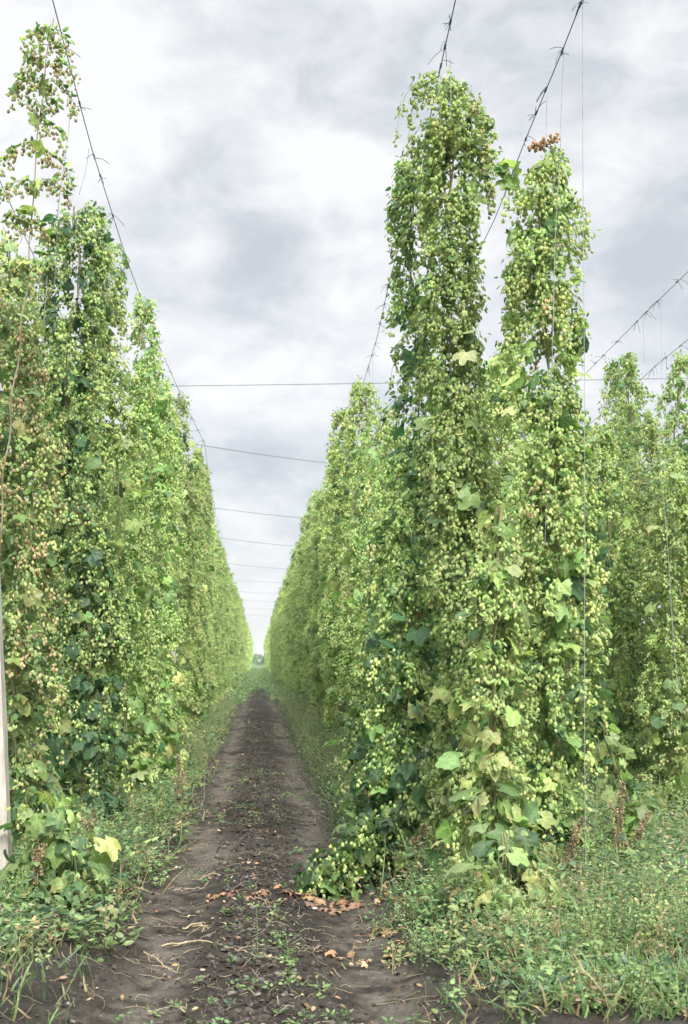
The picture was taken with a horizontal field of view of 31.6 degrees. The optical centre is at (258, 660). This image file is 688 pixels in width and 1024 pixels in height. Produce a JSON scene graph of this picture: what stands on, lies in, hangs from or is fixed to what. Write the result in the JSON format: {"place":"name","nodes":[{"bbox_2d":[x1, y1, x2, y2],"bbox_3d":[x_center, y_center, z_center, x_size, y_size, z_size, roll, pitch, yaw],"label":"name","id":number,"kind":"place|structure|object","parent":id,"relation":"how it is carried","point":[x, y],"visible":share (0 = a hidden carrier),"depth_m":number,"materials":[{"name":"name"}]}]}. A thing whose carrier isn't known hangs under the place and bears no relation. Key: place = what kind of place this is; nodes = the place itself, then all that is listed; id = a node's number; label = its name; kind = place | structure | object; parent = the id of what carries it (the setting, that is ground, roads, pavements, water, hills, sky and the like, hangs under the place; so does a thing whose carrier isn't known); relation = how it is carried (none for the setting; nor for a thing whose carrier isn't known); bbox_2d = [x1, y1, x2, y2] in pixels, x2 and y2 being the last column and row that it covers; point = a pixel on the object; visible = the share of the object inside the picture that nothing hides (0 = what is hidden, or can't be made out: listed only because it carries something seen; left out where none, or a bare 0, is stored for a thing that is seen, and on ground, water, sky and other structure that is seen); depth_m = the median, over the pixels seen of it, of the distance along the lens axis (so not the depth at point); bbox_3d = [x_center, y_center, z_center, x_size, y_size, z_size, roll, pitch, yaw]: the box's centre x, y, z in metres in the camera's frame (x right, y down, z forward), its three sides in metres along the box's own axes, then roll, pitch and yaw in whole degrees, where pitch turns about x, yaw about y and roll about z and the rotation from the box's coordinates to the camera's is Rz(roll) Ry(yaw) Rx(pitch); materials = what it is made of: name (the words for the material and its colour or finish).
{"place":"outdoors","nodes":[
{"label":"outdoors","id":0,"kind":"place"},
{"bbox_2d":[52,0,243,613],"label":"trellis wire","id":1,"kind":"object","parent":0,"point":[79,102],"visible":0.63,"depth_m":10.07,"materials":[{"name":"grey metal"}]},
{"bbox_2d":[192,378,687,385],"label":"cross wire","id":2,"kind":"object","parent":1,"relation":"attached to","point":[350,383],"visible":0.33,"depth_m":17.77,"materials":[{"name":"grey metal"}]},
{"bbox_2d":[0,661,687,1023],"bbox_3d":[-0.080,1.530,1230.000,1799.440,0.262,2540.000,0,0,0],"label":"ground","id":3,"kind":"structure","parent":0,"point":[359,996],"depth_m":6.78,"materials":[{"name":"soil"}]},
{"bbox_2d":[0,579,11,884],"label":"trellis post","id":4,"kind":"object","parent":3,"relation":"on","point":[5,836],"visible":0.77,"depth_m":7.30,"materials":[{"name":"concrete"}]},
{"bbox_2d":[0,219,47,807],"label":"hop plant","id":5,"kind":"object","parent":3,"relation":"on","point":[18,281],"visible":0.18,"depth_m":10.21,"materials":[{"name":"green plant"}]},
{"bbox_2d":[0,291,72,852],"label":"hop plant","id":6,"kind":"object","parent":3,"relation":"on","point":[14,512],"visible":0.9,"depth_m":8.45,"materials":[{"name":"green plant"}]},
{"bbox_2d":[26,836,53,903],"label":"tall weed","id":7,"kind":"object","parent":3,"relation":"on","point":[38,855],"visible":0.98,"depth_m":7.02,"materials":[{"name":"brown plant"}]},
{"bbox_2d":[0,18,80,551],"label":"hop plant","id":8,"kind":"object","parent":3,"relation":"on","point":[43,87],"visible":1,"depth_m":7.59,"materials":[{"name":"green plant"}]},
{"bbox_2d":[0,257,114,805],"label":"hop plant","id":9,"kind":"object","parent":3,"relation":"on","point":[34,301],"visible":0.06,"depth_m":11.31,"materials":[{"name":"green plant"}]},
{"bbox_2d":[0,782,125,907],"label":"hop plant","id":10,"kind":"object","parent":3,"relation":"on","point":[64,855],"visible":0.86,"depth_m":7.16,"materials":[{"name":"green plant"}]},
{"bbox_2d":[37,313,116,787],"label":"hop plant","id":11,"kind":"object","parent":3,"relation":"on","point":[72,370],"visible":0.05,"depth_m":12.86,"materials":[{"name":"green plant"}]},
{"bbox_2d":[20,200,140,830],"bbox_3d":[-1.485,-1.158,9.952,1.037,5.256,0.832,0,0,0],"label":"hop plant","id":12,"kind":"object","parent":3,"relation":"on","point":[96,619],"visible":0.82,"depth_m":9.90,"materials":[{"name":"green plant"}]},
{"bbox_2d":[80,808,97,854],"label":"tall weed","id":13,"kind":"object","parent":3,"relation":"on","point":[93,820],"visible":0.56,"depth_m":7.89,"materials":[{"name":"brown plant"}]},
{"bbox_2d":[50,365,140,768],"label":"hop plant","id":14,"kind":"object","parent":3,"relation":"on","point":[112,508],"visible":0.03,"depth_m":14.36,"materials":[{"name":"green plant"}]},
{"bbox_2d":[68,374,153,744],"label":"hop plant","id":15,"kind":"object","parent":3,"relation":"on","point":[111,477],"visible":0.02,"depth_m":15.70,"materials":[{"name":"green plant"}]},
{"bbox_2d":[79,236,166,808],"bbox_3d":[-1.312,-1.316,11.586,0.827,5.570,0.782,0,0,31],"label":"hop plant","id":16,"kind":"object","parent":3,"relation":"on","point":[138,761],"visible":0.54,"depth_m":11.55,"materials":[{"name":"green plant"}]},
{"bbox_2d":[108,375,175,760],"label":"hop plant","id":17,"kind":"object","parent":3,"relation":"on","point":[154,455],"visible":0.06,"depth_m":14.69,"materials":[{"name":"green plant"}]},
{"bbox_2d":[123,377,184,755],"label":"hop plant","id":18,"kind":"object","parent":3,"relation":"on","point":[162,615],"visible":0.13,"depth_m":15.95,"materials":[{"name":"green plant"}]},
{"bbox_2d":[117,290,191,796],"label":"hop plant","id":19,"kind":"object","parent":3,"relation":"on","point":[170,750],"visible":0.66,"depth_m":13.26,"materials":[{"name":"green plant"}]},
{"bbox_2d":[127,399,188,737],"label":"hop plant","id":20,"kind":"object","parent":3,"relation":"on","point":[157,560],"visible":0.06,"depth_m":16.94,"materials":[{"name":"green plant"}]},
{"bbox_2d":[169,754,190,834],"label":"tall weed","id":21,"kind":"object","parent":3,"relation":"on","point":[177,791],"visible":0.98,"depth_m":10.94,"materials":[{"name":"brown plant"}]},
{"bbox_2d":[147,391,212,748],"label":"hop plant","id":22,"kind":"object","parent":3,"relation":"on","point":[180,403],"visible":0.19,"depth_m":18.14,"materials":[{"name":"green plant"}]},
{"bbox_2d":[165,455,216,729],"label":"hop plant","id":23,"kind":"object","parent":3,"relation":"on","point":[211,526],"visible":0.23,"depth_m":23.85,"materials":[{"name":"green plant"}]},
{"bbox_2d":[179,444,212,732],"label":"hop plant","id":24,"kind":"object","parent":3,"relation":"on","point":[196,454],"visible":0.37,"depth_m":22.89,"materials":[{"name":"green plant"}]},
{"bbox_2d":[179,472,216,728],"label":"hop plant","id":25,"kind":"object","parent":3,"relation":"on","point":[209,633],"visible":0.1,"depth_m":25.23,"materials":[{"name":"green plant"}]},
{"bbox_2d":[186,503,216,712],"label":"hop plant","id":26,"kind":"object","parent":3,"relation":"on","point":[213,607],"visible":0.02,"depth_m":28.02,"materials":[{"name":"green plant"}]},
{"bbox_2d":[205,526,220,710],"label":"hop plant","id":27,"kind":"object","parent":3,"relation":"on","point":[210,658],"visible":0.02,"depth_m":33.29,"materials":[{"name":"green plant"}]},
{"bbox_2d":[206,512,226,711],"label":"hop plant","id":28,"kind":"object","parent":3,"relation":"on","point":[218,576],"visible":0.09,"depth_m":32.00,"materials":[{"name":"green plant"}]},
{"bbox_2d":[207,548,227,707],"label":"hop plant","id":29,"kind":"object","parent":3,"relation":"on","point":[222,620],"visible":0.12,"depth_m":34.80,"materials":[{"name":"green plant"}]},
{"bbox_2d":[209,530,226,707],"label":"hop plant","id":30,"kind":"object","parent":3,"relation":"on","point":[221,574],"visible":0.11,"depth_m":35.96,"materials":[{"name":"green plant"}]},
{"bbox_2d":[207,536,229,704],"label":"hop plant","id":31,"kind":"object","parent":3,"relation":"on","point":[225,635],"visible":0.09,"depth_m":37.24,"materials":[{"name":"green plant"}]},
{"bbox_2d":[209,545,232,704],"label":"hop plant","id":32,"kind":"object","parent":3,"relation":"on","point":[224,564],"visible":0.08,"depth_m":38.59,"materials":[{"name":"green plant"}]},
{"bbox_2d":[161,940,282,959],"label":"dry stem","id":33,"kind":"object","parent":3,"relation":"on","point":[177,944],"visible":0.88,"depth_m":6.88,"materials":[{"name":"plant"}]},
{"bbox_2d":[216,549,230,703],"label":"hop plant","id":34,"kind":"object","parent":3,"relation":"on","point":[227,575],"visible":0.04,"depth_m":39.71,"materials":[{"name":"green plant"}]},
{"bbox_2d":[220,549,233,696],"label":"hop plant","id":35,"kind":"object","parent":3,"relation":"on","point":[226,632],"visible":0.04,"depth_m":42.58,"materials":[{"name":"green plant"}]},
{"bbox_2d":[222,559,232,693],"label":"hop plant","id":36,"kind":"object","parent":3,"relation":"on","point":[228,651],"visible":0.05,"depth_m":45.22,"materials":[{"name":"green plant"}]},
{"bbox_2d":[227,572,237,691],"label":"hop plant","id":37,"kind":"object","parent":3,"relation":"on","point":[232,643],"visible":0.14,"depth_m":50.41,"materials":[{"name":"green plant"}]},
{"bbox_2d":[230,581,240,689],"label":"hop plant","id":38,"kind":"object","parent":3,"relation":"on","point":[237,616],"visible":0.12,"depth_m":55.90,"materials":[{"name":"green plant"}]},
{"bbox_2d":[239,598,245,679],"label":"hop plant","id":39,"kind":"object","parent":3,"relation":"on","point":[243,619],"visible":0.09,"depth_m":78.40,"materials":[{"name":"green plant"}]},
{"bbox_2d":[245,621,270,672],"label":"distant hop foliage","id":40,"kind":"object","parent":3,"relation":"on","point":[249,655],"visible":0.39,"depth_m":138.53,"materials":[{"name":"green plant"}]},
{"bbox_2d":[0,710,540,1023],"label":"soil clods","id":41,"kind":"object","parent":3,"relation":"on","point":[248,1002],"visible":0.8,"depth_m":6.93,"materials":[{"name":"brown soil"}]},
{"bbox_2d":[270,608,279,680],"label":"hop plant","id":42,"kind":"object","parent":3,"relation":"on","point":[274,645],"visible":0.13,"depth_m":74.79,"materials":[{"name":"green plant"}]},
{"bbox_2d":[275,587,283,686],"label":"hop plant","id":43,"kind":"object","parent":3,"relation":"on","point":[279,633],"visible":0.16,"depth_m":58.93,"materials":[{"name":"green plant"}]},
{"bbox_2d":[277,576,288,690],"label":"hop plant","id":44,"kind":"object","parent":3,"relation":"on","point":[282,613],"visible":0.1,"depth_m":51.00,"materials":[{"name":"green plant"}]},
{"bbox_2d":[281,568,297,692],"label":"hop plant","id":45,"kind":"object","parent":3,"relation":"on","point":[286,625],"visible":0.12,"depth_m":44.06,"materials":[{"name":"green plant"}]},
{"bbox_2d":[0,735,580,1023],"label":"straw","id":46,"kind":"object","parent":3,"relation":"on","point":[239,918],"visible":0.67,"depth_m":7.13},
{"bbox_2d":[285,551,299,695],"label":"hop plant","id":47,"kind":"object","parent":3,"relation":"on","point":[290,656],"visible":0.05,"depth_m":40.37,"materials":[{"name":"green plant"}]},
{"bbox_2d":[285,547,308,706],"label":"hop plant","id":48,"kind":"object","parent":3,"relation":"on","point":[298,658],"visible":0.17,"depth_m":36.43,"materials":[{"name":"green plant"}]},
{"bbox_2d":[290,533,310,699],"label":"hop plant","id":49,"kind":"object","parent":3,"relation":"on","point":[296,646],"visible":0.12,"depth_m":33.61,"materials":[{"name":"green plant"}]},
{"bbox_2d":[293,534,309,694],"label":"hop plant","id":50,"kind":"object","parent":3,"relation":"on","point":[300,612],"visible":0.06,"depth_m":35.02,"materials":[{"name":"green plant"}]},
{"bbox_2d":[293,512,311,707],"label":"hop plant","id":51,"kind":"object","parent":3,"relation":"on","point":[304,689],"visible":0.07,"depth_m":30.91,"materials":[{"name":"green plant"}]},
{"bbox_2d":[295,535,310,701],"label":"hop plant","id":52,"kind":"object","parent":3,"relation":"on","point":[300,583],"visible":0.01,"depth_m":32.44,"materials":[{"name":"green plant"}]},
{"bbox_2d":[294,513,313,706],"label":"hop plant","id":53,"kind":"object","parent":3,"relation":"on","point":[303,521],"visible":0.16,"depth_m":29.55,"materials":[{"name":"green plant"}]},
{"bbox_2d":[302,489,320,699],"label":"hop plant","id":54,"kind":"object","parent":3,"relation":"on","point":[309,508],"visible":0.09,"depth_m":28.36,"materials":[{"name":"green plant"}]},
{"bbox_2d":[301,512,323,707],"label":"hop plant","id":55,"kind":"object","parent":3,"relation":"on","point":[308,556],"visible":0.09,"depth_m":26.09,"materials":[{"name":"green plant"}]},
{"bbox_2d":[303,499,327,714],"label":"hop plant","id":56,"kind":"object","parent":3,"relation":"on","point":[311,651],"visible":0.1,"depth_m":25.04,"materials":[{"name":"green plant"}]},
{"bbox_2d":[306,488,327,708],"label":"hop plant","id":57,"kind":"object","parent":3,"relation":"on","point":[309,606],"visible":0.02,"depth_m":26.87,"materials":[{"name":"green plant"}]},
{"bbox_2d":[302,493,337,720],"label":"hop plant","id":58,"kind":"object","parent":3,"relation":"on","point":[314,631],"visible":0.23,"depth_m":23.45,"materials":[{"name":"green plant"}]},
{"bbox_2d":[316,494,346,709],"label":"hop plant","id":59,"kind":"object","parent":3,"relation":"on","point":[324,570],"visible":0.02,"depth_m":22.43,"materials":[{"name":"green plant"}]},
{"bbox_2d":[316,452,352,727],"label":"hop plant","id":60,"kind":"object","parent":3,"relation":"on","point":[325,586],"visible":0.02,"depth_m":21.00,"materials":[{"name":"green plant"}]},
{"bbox_2d":[315,441,360,738],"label":"hop plant","id":61,"kind":"object","parent":3,"relation":"on","point":[331,525],"visible":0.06,"depth_m":19.63,"materials":[{"name":"green plant"}]},
{"bbox_2d":[53,728,628,1023],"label":"fallen leaves","id":62,"kind":"object","parent":3,"relation":"on","point":[343,903],"visible":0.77,"depth_m":7.85,"materials":[{"name":"brown plant"}]},
{"bbox_2d":[0,667,687,1023],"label":"weeds","id":63,"kind":"object","parent":3,"relation":"on","point":[664,887],"visible":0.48,"depth_m":6.74,"materials":[{"name":"green plant"}]},
{"bbox_2d":[0,685,687,1023],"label":"grass","id":64,"kind":"structure","parent":3,"relation":"on","point":[635,956],"depth_m":5.79,"materials":[{"name":"green plant"}]},
{"bbox_2d":[318,407,371,732],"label":"hop plant","id":65,"kind":"object","parent":3,"relation":"on","point":[337,421],"visible":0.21,"depth_m":18.17,"materials":[{"name":"green plant"}]},
{"bbox_2d":[282,799,414,902],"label":"hop plant","id":66,"kind":"object","parent":3,"relation":"on","point":[329,873],"visible":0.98,"depth_m":8.42,"materials":[{"name":"green plant"}]},
{"bbox_2d":[316,375,388,759],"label":"hop plant","id":67,"kind":"object","parent":3,"relation":"on","point":[340,596],"visible":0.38,"depth_m":16.95,"materials":[{"name":"green plant"}]},
{"bbox_2d":[325,714,403,835],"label":"hop plant","id":68,"kind":"object","parent":3,"relation":"on","point":[354,756],"visible":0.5,"depth_m":9.50,"materials":[{"name":"green plant"}]},
{"bbox_2d":[326,417,405,765],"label":"hop plant","id":69,"kind":"object","parent":3,"relation":"on","point":[364,496],"visible":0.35,"depth_m":14.51,"materials":[{"name":"green plant"}]},
{"bbox_2d":[344,421,431,784],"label":"hop plant","id":70,"kind":"object","parent":3,"relation":"on","point":[379,480],"visible":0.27,"depth_m":12.37,"materials":[{"name":"green plant"}]},
{"bbox_2d":[350,150,465,876],"bbox_3d":[1.124,-1.097,8.940,0.892,5.379,0.750,0,0,0],"label":"hop plant","id":71,"kind":"object","parent":3,"relation":"on","point":[398,777],"visible":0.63,"depth_m":8.88,"materials":[{"name":"green plant"}]},
{"bbox_2d":[404,823,429,883],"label":"tall weed","id":72,"kind":"object","parent":3,"relation":"on","point":[423,831],"visible":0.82,"depth_m":8.09,"materials":[{"name":"brown plant"}]},
{"bbox_2d":[389,385,493,772],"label":"hop plant","id":73,"kind":"object","parent":3,"relation":"on","point":[418,589],"visible":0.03,"depth_m":12.81,"materials":[{"name":"green plant"}]},
{"bbox_2d":[385,63,530,877],"bbox_3d":[1.370,-1.301,8.414,0.849,5.618,0.834,0,0,-20],"label":"hop plant","id":74,"kind":"object","parent":3,"relation":"on","point":[448,145],"visible":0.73,"depth_m":8.27,"materials":[{"name":"green plant"}]},
{"bbox_2d":[408,356,545,787],"bbox_3d":[2.005,-0.707,11.394,1.387,4.380,1.293,0,0,-15],"label":"hop plant","id":75,"kind":"object","parent":3,"relation":"on","point":[501,485],"visible":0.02,"depth_m":11.42,"materials":[{"name":"green plant"}]},
{"bbox_2d":[420,341,548,809],"bbox_3d":[1.898,-0.595,10.010,1.166,4.170,1.087,0,0,-20],"label":"hop plant","id":76,"kind":"object","parent":3,"relation":"on","point":[494,415],"visible":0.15,"depth_m":10.06,"materials":[{"name":"green plant"}]},
{"bbox_2d":[426,501,569,892],"bbox_3d":[1.454,0.269,7.394,0.902,2.470,0.798,0,0,0],"label":"hop plant","id":77,"kind":"object","parent":3,"relation":"on","point":[503,603],"visible":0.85,"depth_m":7.29,"materials":[{"name":"green plant"}]},
{"bbox_2d":[446,826,589,926],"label":"hop plant","id":78,"kind":"object","parent":3,"relation":"on","point":[525,862],"visible":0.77,"depth_m":6.66,"materials":[{"name":"green plant"}]},
{"bbox_2d":[507,482,550,741],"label":"hop plant","id":79,"kind":"object","parent":3,"relation":"on","point":[529,718],"visible":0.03,"depth_m":20.98,"materials":[{"name":"green plant"}]},
{"bbox_2d":[518,430,582,746],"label":"hop plant","id":80,"kind":"object","parent":3,"relation":"on","point":[535,434],"visible":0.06,"depth_m":19.51,"materials":[{"name":"green plant"}]},
{"bbox_2d":[489,132,616,880],"bbox_3d":[1.896,-0.963,7.836,0.776,4.917,0.729,0,0,25],"label":"hop plant","id":81,"kind":"object","parent":3,"relation":"on","point":[561,588],"visible":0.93,"depth_m":7.75,"materials":[{"name":"green plant"}]},
{"bbox_2d":[533,417,597,756],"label":"hop plant","id":82,"kind":"object","parent":3,"relation":"on","point":[560,743],"visible":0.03,"depth_m":18.09,"materials":[{"name":"green plant"}]},
{"bbox_2d":[556,816,586,887],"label":"tall weed","id":83,"kind":"object","parent":3,"relation":"on","point":[575,837],"visible":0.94,"depth_m":7.37,"materials":[{"name":"brown plant"}]},
{"bbox_2d":[568,438,631,764],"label":"hop plant","id":84,"kind":"object","parent":3,"relation":"on","point":[582,674],"visible":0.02,"depth_m":16.81,"materials":[{"name":"green plant"}]},
{"bbox_2d":[573,421,650,800],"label":"hop plant","id":85,"kind":"object","parent":3,"relation":"on","point":[621,686],"visible":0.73,"depth_m":13.57,"materials":[{"name":"green plant"}]},
{"bbox_2d":[587,399,645,739],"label":"hop plant","id":86,"kind":"object","parent":3,"relation":"on","point":[639,454],"visible":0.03,"depth_m":17.75,"materials":[{"name":"green plant"}]},
{"bbox_2d":[602,780,635,879],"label":"tall weed","id":87,"kind":"object","parent":3,"relation":"on","point":[618,812],"visible":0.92,"depth_m":7.67,"materials":[{"name":"brown plant"}]},
{"bbox_2d":[585,699,664,872],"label":"hop plant","id":88,"kind":"object","parent":3,"relation":"on","point":[636,811],"visible":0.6,"depth_m":8.26,"materials":[{"name":"green plant"}]},
{"bbox_2d":[596,358,657,767],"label":"hop plant","id":89,"kind":"object","parent":3,"relation":"on","point":[608,371],"visible":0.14,"depth_m":15.66,"materials":[{"name":"green plant"}]},
{"bbox_2d":[621,810,652,877],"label":"tall weed","id":90,"kind":"object","parent":3,"relation":"on","point":[640,832],"visible":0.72,"depth_m":7.88,"materials":[{"name":"brown plant"}]},
{"bbox_2d":[601,348,680,778],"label":"hop plant","id":91,"kind":"object","parent":3,"relation":"on","point":[628,366],"visible":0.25,"depth_m":14.76,"materials":[{"name":"green plant"}]},
{"bbox_2d":[622,416,687,784],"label":"hop plant","id":92,"kind":"object","parent":3,"relation":"on","point":[643,483],"visible":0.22,"depth_m":13.85,"materials":[{"name":"green plant"}]},
{"bbox_2d":[628,349,687,761],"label":"hop plant","id":93,"kind":"object","parent":3,"relation":"on","point":[680,363],"visible":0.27,"depth_m":15.79,"materials":[{"name":"green plant"}]},
{"bbox_2d":[631,467,687,813],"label":"hop plant","id":94,"kind":"object","parent":3,"relation":"on","point":[678,709],"visible":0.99,"depth_m":12.34,"materials":[{"name":"green plant"}]},
{"bbox_2d":[644,455,687,793],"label":"hop plant","id":95,"kind":"object","parent":3,"relation":"on","point":[671,463],"visible":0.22,"depth_m":12.87,"materials":[{"name":"green plant"}]},
{"bbox_2d":[0,0,687,660],"label":"sky","id":96,"kind":"structure","parent":0,"point":[249,150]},
{"bbox_2d":[312,0,455,508],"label":"trellis wire","id":97,"kind":"object","parent":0,"point":[445,44],"visible":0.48,"depth_m":8.13,"materials":[{"name":"grey metal"}]},
{"bbox_2d":[391,0,587,414],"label":"trellis wire","id":98,"kind":"object","parent":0,"point":[561,52],"visible":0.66,"depth_m":8.47,"materials":[{"name":"grey metal"}]},
{"bbox_2d":[545,53,563,539],"bbox_3d":[1.859,-2.277,7.620,0.127,3.106,0.029,0,0,0],"label":"support twine","id":99,"kind":"object","parent":98,"relation":"hanging from","point":[554,270],"visible":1,"depth_m":7.62,"materials":[{"name":"grey"}]},
{"bbox_2d":[582,1,587,890],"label":"support twine","id":100,"kind":"object","parent":98,"relation":"hanging from","point":[584,430],"visible":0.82,"depth_m":7.36,"materials":[{"name":"grey"}]},
{"bbox_2d":[510,272,687,444],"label":"trellis wire","id":101,"kind":"object","parent":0,"point":[652,305],"visible":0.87,"depth_m":13.89,"materials":[{"name":"grey metal"}]},
{"bbox_2d":[657,424,676,674],"bbox_3d":[3.777,-1.008,11.200,0.190,2.352,0.029,0,0,0],"label":"support twine","id":102,"kind":"object","parent":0,"point":[667,548],"visible":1,"depth_m":11.20,"materials":[{"name":"grey"}]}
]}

